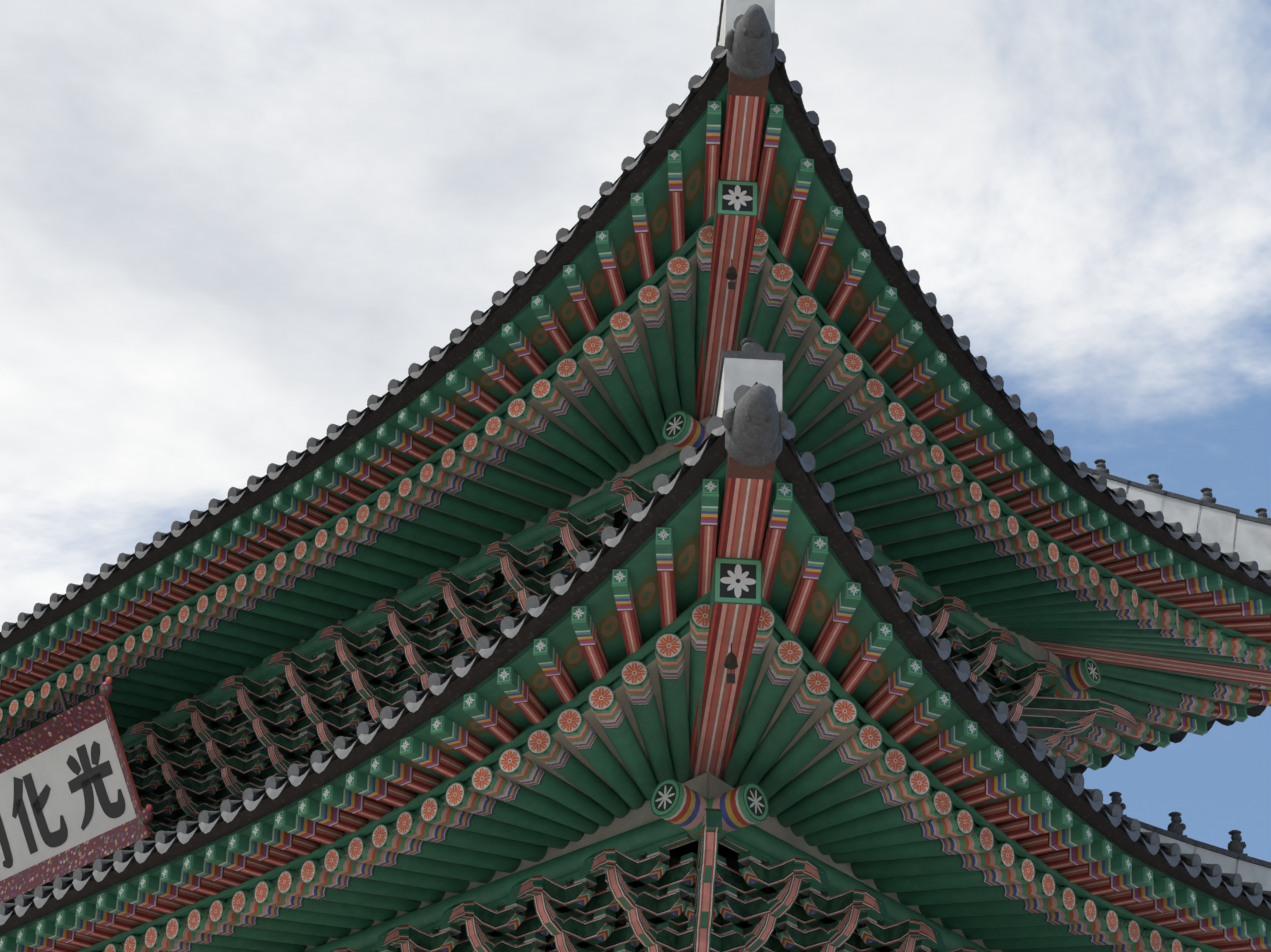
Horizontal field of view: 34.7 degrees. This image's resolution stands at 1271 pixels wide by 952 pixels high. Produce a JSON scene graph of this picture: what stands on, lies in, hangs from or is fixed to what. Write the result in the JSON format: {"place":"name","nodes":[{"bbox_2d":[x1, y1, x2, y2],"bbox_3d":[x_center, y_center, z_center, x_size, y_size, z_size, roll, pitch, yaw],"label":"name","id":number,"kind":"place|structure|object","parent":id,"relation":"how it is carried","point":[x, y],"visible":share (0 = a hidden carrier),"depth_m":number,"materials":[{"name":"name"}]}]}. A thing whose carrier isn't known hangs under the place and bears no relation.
{"place":"outdoors","nodes":[
{"label":"outdoors","id":0,"kind":"place"},
{"bbox_2d":[0,55,1270,767],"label":"eave soffit","id":1,"kind":"structure","parent":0,"point":[684,133],"depth_m":21.66,"materials":[{"name":"green wood"}]},
{"bbox_2d":[0,431,1270,951],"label":"eave soffit","id":2,"kind":"structure","parent":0,"point":[676,509],"depth_m":18.18,"materials":[{"name":"green wood"}]},
{"bbox_2d":[0,0,1270,861],"label":"sky","id":3,"kind":"structure","parent":0,"point":[227,227],"materials":[{"name":"white"}]},
{"bbox_3d":[-5.294,15.418,23.253,33.480,5.520,14.720,-27,-45,35],"label":"stone gate platform","id":4,"kind":"object","parent":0,"visible":0},
{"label":"wall beams","id":5,"kind":"object","parent":4,"relation":"on","visible":0},
{"bbox_2d":[328,808,979,951],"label":"roof brackets","id":6,"kind":"object","parent":5,"relation":"on","point":[705,898],"visible":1,"depth_m":19.90,"materials":[{"name":"green paint"}]},
{"bbox_2d":[304,771,1002,951],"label":"purlins","id":7,"kind":"object","parent":6,"relation":"on","point":[669,816],"visible":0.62,"depth_m":20.17,"materials":[{"name":"green paint"}]},
{"bbox_2d":[0,385,1270,924],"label":"eave tiles","id":8,"kind":"object","parent":7,"relation":"on","point":[510,627],"visible":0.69,"depth_m":18.82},
{"bbox_2d":[0,479,1270,951],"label":"flying rafters","id":9,"kind":"object","parent":8,"relation":"on","point":[1060,843],"visible":0.67,"depth_m":19.32,"materials":[{"name":"paint"}]},
{"bbox_2d":[9,382,1268,907],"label":"roof","id":10,"kind":"structure","parent":8,"relation":"on","point":[547,596],"depth_m":18.43,"materials":[{"name":"tile"}]},
{"bbox_2d":[0,677,152,902],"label":"name board","id":11,"kind":"object","parent":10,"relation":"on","point":[69,801],"visible":1,"depth_m":26.14,"materials":[{"name":"white wood"}]},
{"bbox_2d":[30,775,285,894],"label":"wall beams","id":12,"kind":"structure","parent":10,"relation":"on","point":[151,839],"depth_m":28.71,"materials":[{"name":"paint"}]},
{"bbox_2d":[4,435,1137,902],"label":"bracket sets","id":13,"kind":"object","parent":12,"relation":"on","point":[228,751],"visible":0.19,"depth_m":25.66,"materials":[{"name":"green paint"}]},
{"bbox_2d":[119,410,1100,755],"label":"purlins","id":14,"kind":"object","parent":13,"relation":"on","point":[681,428],"visible":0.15,"depth_m":24.84,"materials":[{"name":"green paint"}]},
{"bbox_2d":[0,14,1270,773],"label":"eave tiles","id":15,"kind":"object","parent":14,"relation":"on","point":[542,258],"visible":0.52,"depth_m":22.32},
{"bbox_2d":[0,47,1266,632],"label":"roof","id":16,"kind":"structure","parent":15,"relation":"on","point":[508,293],"depth_m":22.98,"materials":[{"name":"tile"}]},
{"bbox_2d":[1088,468,1270,569],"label":"hip ridge","id":17,"kind":"object","parent":16,"relation":"on","point":[1246,538],"visible":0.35,"depth_m":27.58,"materials":[{"name":"white paint"}]},
{"bbox_2d":[1094,459,1270,519],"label":"roof figurines","id":18,"kind":"object","parent":17,"relation":"on","point":[1155,483],"visible":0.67,"depth_m":28.10,"materials":[{"name":"ceramic"}]},
{"bbox_2d":[0,225,1270,759],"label":"eave rafters","id":19,"kind":"object","parent":15,"relation":"on","point":[1024,585],"visible":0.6,"depth_m":23.84,"materials":[{"name":"paint"}]},
{"bbox_2d":[0,101,1270,772],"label":"flying rafters","id":20,"kind":"object","parent":15,"relation":"on","point":[60,647],"visible":0.6,"depth_m":23.03,"materials":[{"name":"paint"}]},
{"bbox_2d":[696,69,769,421],"bbox_3d":[0.921,-1.824,21.297,0.400,0.964,6.669,3,-35,-1],"label":"hip rafter","id":21,"kind":"object","parent":15,"relation":"attached to","point":[735,217],"visible":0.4,"depth_m":19.69,"materials":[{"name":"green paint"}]},
{"bbox_2d":[726,259,737,289],"bbox_3d":[0.944,-1.981,19.960,0.114,0.385,0.120,-27,-45,35],"label":"wind bell","id":22,"kind":"object","parent":21,"relation":"hanging from","point":[731,273],"visible":1,"depth_m":19.93,"materials":[{"name":"brown metal"}]},
{"bbox_2d":[715,0,774,46],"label":"hip ridge","id":23,"kind":"object","parent":15,"relation":"on","point":[731,11],"visible":0.02,"depth_m":19.08,"materials":[{"name":"white paint"}]},
{"bbox_2d":[725,4,778,79],"bbox_3d":[1.061,-3.933,18.466,0.628,0.513,0.628,-27,-45,35],"label":"roof-end ornament","id":24,"kind":"object","parent":15,"relation":"attached to","point":[752,42],"visible":1,"depth_m":18.34,"materials":[{"name":"stone"}]},
{"bbox_2d":[1032,641,1270,686],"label":"hip rafter","id":25,"kind":"object","parent":15,"relation":"attached to","point":[1260,677],"visible":0.08,"depth_m":26.52,"materials":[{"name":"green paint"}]},
{"bbox_2d":[713,343,784,417],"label":"hip ridge","id":26,"kind":"object","parent":10,"relation":"on","point":[750,364],"visible":0.06,"depth_m":16.05,"materials":[{"name":"white paint"}]},
{"bbox_2d":[740,337,756,350],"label":"ridge figurines","id":27,"kind":"object","parent":26,"relation":"on","point":[746,341],"visible":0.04,"depth_m":16.76,"materials":[{"name":"ceramic"}]},
{"bbox_2d":[1121,815,1270,890],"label":"hip ridge","id":28,"kind":"object","parent":10,"relation":"on","point":[1249,869],"visible":0.23,"depth_m":24.68,"materials":[{"name":"white paint"}]},
{"bbox_2d":[1109,792,1247,855],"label":"roof figurines","id":29,"kind":"object","parent":28,"relation":"on","point":[1236,844],"visible":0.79,"depth_m":25.10,"materials":[{"name":"ceramic"}]},
{"bbox_2d":[89,602,1201,951],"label":"eave rafters","id":30,"kind":"object","parent":8,"relation":"on","point":[931,860],"visible":0.73,"depth_m":19.78,"materials":[{"name":"paint"}]},
{"bbox_2d":[690,452,775,779],"bbox_3d":[0.774,1.716,18.281,0.400,0.964,6.669,3,-35,-1],"label":"hip rafter","id":31,"kind":"object","parent":8,"relation":"attached to","point":[736,598],"visible":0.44,"depth_m":16.67,"materials":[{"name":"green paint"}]},
{"bbox_2d":[724,643,737,683],"bbox_3d":[0.797,1.559,16.944,0.114,0.385,0.120,-27,-45,35],"label":"wind bell","id":32,"kind":"object","parent":31,"relation":"hanging from","point":[731,663],"visible":1,"depth_m":16.91,"materials":[{"name":"brown metal"}]},
{"bbox_2d":[723,383,787,466],"bbox_3d":[0.914,-0.393,15.449,0.628,0.513,0.628,-27,-45,35],"label":"roof-end ornament","id":33,"kind":"object","parent":8,"relation":"attached to","point":[755,421],"visible":1,"depth_m":15.32,"materials":[{"name":"stone"}]}
]}

